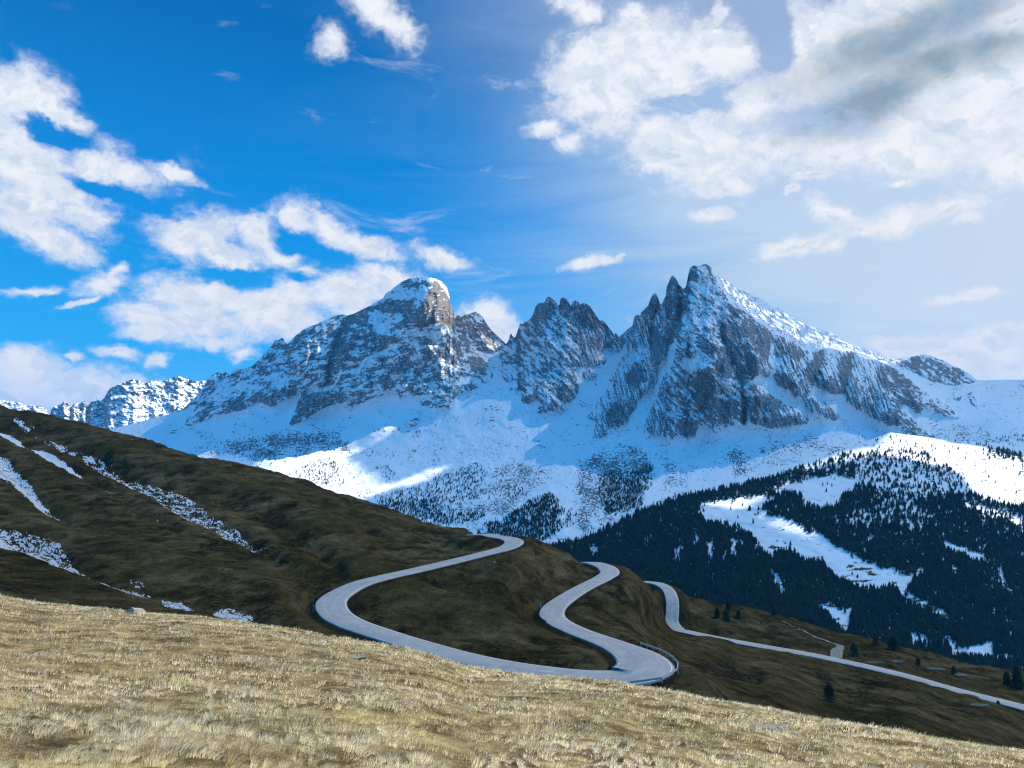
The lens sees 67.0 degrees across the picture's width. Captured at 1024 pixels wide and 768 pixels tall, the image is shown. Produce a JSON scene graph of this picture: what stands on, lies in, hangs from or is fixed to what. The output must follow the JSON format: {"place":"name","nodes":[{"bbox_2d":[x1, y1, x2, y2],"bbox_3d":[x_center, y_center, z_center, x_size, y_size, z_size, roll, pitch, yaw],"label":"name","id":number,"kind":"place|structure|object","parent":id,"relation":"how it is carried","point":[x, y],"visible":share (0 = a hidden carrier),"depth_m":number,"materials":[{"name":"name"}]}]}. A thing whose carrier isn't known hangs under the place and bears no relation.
{"place":"outdoors","nodes":[
{"label":"outdoors","id":0,"kind":"place"},
{"bbox_2d":[0,399,49,414],"bbox_3d":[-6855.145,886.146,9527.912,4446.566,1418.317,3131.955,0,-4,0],"label":"mountain","id":1,"kind":"structure","parent":0,"point":[20,406],"depth_m":9636.34,"materials":[{"name":"white snow"}]},
{"bbox_2d":[50,376,205,428],"bbox_3d":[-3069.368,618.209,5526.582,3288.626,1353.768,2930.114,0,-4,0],"label":"mountain","id":2,"kind":"structure","parent":0,"point":[132,401],"depth_m":5268.26,"materials":[{"name":"white snow"}]},
{"bbox_2d":[315,534,674,684],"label":"road","id":3,"kind":"structure","parent":0,"point":[634,662],"depth_m":171.40,"materials":[{"name":"grey asphalt"}]},
{"bbox_2d":[0,405,1023,750],"bbox_3d":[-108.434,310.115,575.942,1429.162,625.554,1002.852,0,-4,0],"label":"hillside","id":4,"kind":"structure","parent":0,"point":[90,515],"depth_m":259.83,"materials":[{"name":"plant"}]},
{"bbox_2d":[311,579,349,614],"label":"guardrail","id":5,"kind":"object","parent":4,"relation":"on","point":[324,591],"visible":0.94,"depth_m":204.08,"materials":[{"name":"grey metal"}]},
{"bbox_2d":[496,532,525,540],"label":"guardrail","id":6,"kind":"object","parent":4,"relation":"on","point":[512,535],"visible":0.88,"depth_m":308.96,"materials":[{"name":"grey metal"}]},
{"bbox_2d":[536,596,551,624],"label":"guardrail","id":7,"kind":"object","parent":4,"relation":"on","point":[541,605],"visible":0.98,"depth_m":225.02,"materials":[{"name":"grey metal"}]},
{"bbox_2d":[627,642,678,683],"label":"guardrail","id":8,"kind":"object","parent":4,"relation":"on","point":[657,678],"visible":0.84,"depth_m":132.88,"materials":[{"name":"silver metal"}]},
{"bbox_2d":[714,608,720,617],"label":"conifer","id":9,"kind":"object","parent":4,"relation":"on","point":[716,614],"visible":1,"depth_m":422.56,"materials":[{"name":"green plant"}]},
{"bbox_2d":[720,610,731,622],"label":"conifer","id":10,"kind":"object","parent":4,"relation":"on","point":[727,616],"visible":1,"depth_m":415.60,"materials":[{"name":"green plant"}]},
{"bbox_2d":[725,601,730,611],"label":"conifer","id":11,"kind":"object","parent":4,"relation":"on","point":[727,606],"visible":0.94,"depth_m":447.31,"materials":[{"name":"green plant"}]},
{"bbox_2d":[771,608,777,615],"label":"conifer","id":12,"kind":"object","parent":4,"relation":"on","point":[773,610],"visible":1,"depth_m":458.98,"materials":[{"name":"green plant"}]},
{"bbox_2d":[783,621,843,657],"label":"gravel track","id":13,"kind":"structure","parent":4,"relation":"on","point":[836,651],"depth_m":370.63,"materials":[{"name":"grey gravel"}]},
{"bbox_2d":[822,684,837,701],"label":"conifer","id":14,"kind":"object","parent":4,"relation":"on","point":[828,691],"visible":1,"depth_m":201.53,"materials":[{"name":"green plant"}]},
{"bbox_2d":[848,643,859,656],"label":"conifer","id":15,"kind":"object","parent":4,"relation":"on","point":[854,647],"visible":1,"depth_m":362.68,"materials":[{"name":"green plant"}]},
{"bbox_2d":[871,637,879,644],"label":"conifer","id":16,"kind":"object","parent":4,"relation":"on","point":[875,638],"visible":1,"depth_m":413.16,"materials":[{"name":"green plant"}]},
{"bbox_2d":[867,661,884,663],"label":"boulder","id":17,"kind":"object","parent":4,"relation":"on","point":[878,662],"visible":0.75,"depth_m":342.41,"materials":[{"name":"grey stone"}]},
{"bbox_2d":[886,636,900,650],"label":"conifer","id":18,"kind":"object","parent":4,"relation":"on","point":[892,642],"visible":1,"depth_m":404.32,"materials":[{"name":"green plant"}]},
{"bbox_2d":[928,667,944,670],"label":"boulder","id":19,"kind":"object","parent":4,"relation":"on","point":[936,669],"visible":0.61,"depth_m":353.00,"materials":[{"name":"grey stone"}]},
{"bbox_2d":[950,666,956,673],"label":"conifer","id":20,"kind":"object","parent":4,"relation":"on","point":[953,670],"visible":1,"depth_m":354.29,"materials":[{"name":"green plant"}]},
{"bbox_2d":[954,673,967,676],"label":"boulder","id":21,"kind":"object","parent":4,"relation":"on","point":[961,674],"visible":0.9,"depth_m":351.41,"materials":[{"name":"grey stone"}]},
{"bbox_2d":[971,703,988,706],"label":"boulder","id":22,"kind":"object","parent":4,"relation":"on","point":[980,704],"visible":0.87,"depth_m":246.12,"materials":[{"name":"grey stone"}]},
{"bbox_2d":[1003,671,1011,686],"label":"conifer","id":23,"kind":"object","parent":4,"relation":"on","point":[1006,679],"visible":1,"depth_m":334.64,"materials":[{"name":"green plant"}]},
{"bbox_2d":[1010,665,1023,689],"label":"conifer","id":24,"kind":"object","parent":4,"relation":"on","point":[1017,678],"visible":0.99,"depth_m":330.89,"materials":[{"name":"green plant"}]},
{"bbox_2d":[0,593,1023,767],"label":"meadow ground","id":25,"kind":"structure","parent":0,"point":[458,746],"depth_m":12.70,"materials":[{"name":"beige plant"}]},
{"bbox_2d":[124,607,145,613],"bbox_3d":[-13.366,8.105,27.376,1.006,0.366,0.675,-3,-5,33],"label":"stone","id":26,"kind":"object","parent":25,"relation":"on","point":[136,610],"visible":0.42,"depth_m":27.34,"materials":[{"name":"grey stone"}]},
{"bbox_2d":[346,655,366,659],"bbox_3d":[-3.771,6.603,18.609,0.503,0.123,0.326,-2,-5,20],"label":"stone","id":27,"kind":"object","parent":25,"relation":"on","point":[358,657],"visible":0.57,"depth_m":18.57,"materials":[{"name":"grey stone"}]},
{"bbox_2d":[483,761,499,765],"bbox_3d":[-0.227,4.163,8.456,0.203,0.073,0.122,0,-4,0],"label":"stone","id":28,"kind":"object","parent":25,"relation":"on","point":[487,763],"visible":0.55,"depth_m":8.44,"materials":[{"name":"grey stone"}]},
{"bbox_2d":[577,728,593,732],"bbox_3d":[1.118,5.301,11.805,0.208,0.115,0.223,-3,-5,34],"label":"stone","id":29,"kind":"object","parent":25,"relation":"on","point":[587,730],"visible":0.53,"depth_m":11.77,"materials":[{"name":"grey stone"}]},
{"bbox_2d":[755,724,786,732],"bbox_3d":[4.797,6.438,14.382,0.641,0.197,0.370,0,-4,0],"label":"stone","id":30,"kind":"object","parent":25,"relation":"on","point":[772,727],"visible":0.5,"depth_m":14.32,"materials":[{"name":"grey stone"}]},
{"bbox_2d":[0,0,1023,413],"label":"sky","id":31,"kind":"structure","parent":0,"point":[189,188],"materials":[{"name":"blue"}]},
{"bbox_2d":[110,264,1023,541],"bbox_3d":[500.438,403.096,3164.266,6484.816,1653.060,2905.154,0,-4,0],"label":"mountain","id":32,"kind":"structure","parent":0,"point":[716,378],"depth_m":2720.30,"materials":[{"name":"white snow"}]},
{"bbox_2d":[545,433,1023,668],"bbox_3d":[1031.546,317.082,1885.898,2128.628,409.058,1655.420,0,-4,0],"label":"valley slope","id":33,"kind":"structure","parent":0,"point":[767,531],"depth_m":1753.22,"materials":[{"name":"white snow"}]},
{"bbox_2d":[196,432,1023,670],"bbox_3d":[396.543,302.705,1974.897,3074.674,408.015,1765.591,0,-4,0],"label":"forest","id":34,"kind":"object","parent":33,"relation":"on","point":[939,575],"visible":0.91,"depth_m":1491.35,"materials":[{"name":"green plant"}]},
{"bbox_2d":[644,581,1023,710],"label":"road","id":35,"kind":"structure","parent":0,"point":[672,610],"depth_m":341.58,"materials":[{"name":"grey asphalt"}]}
]}

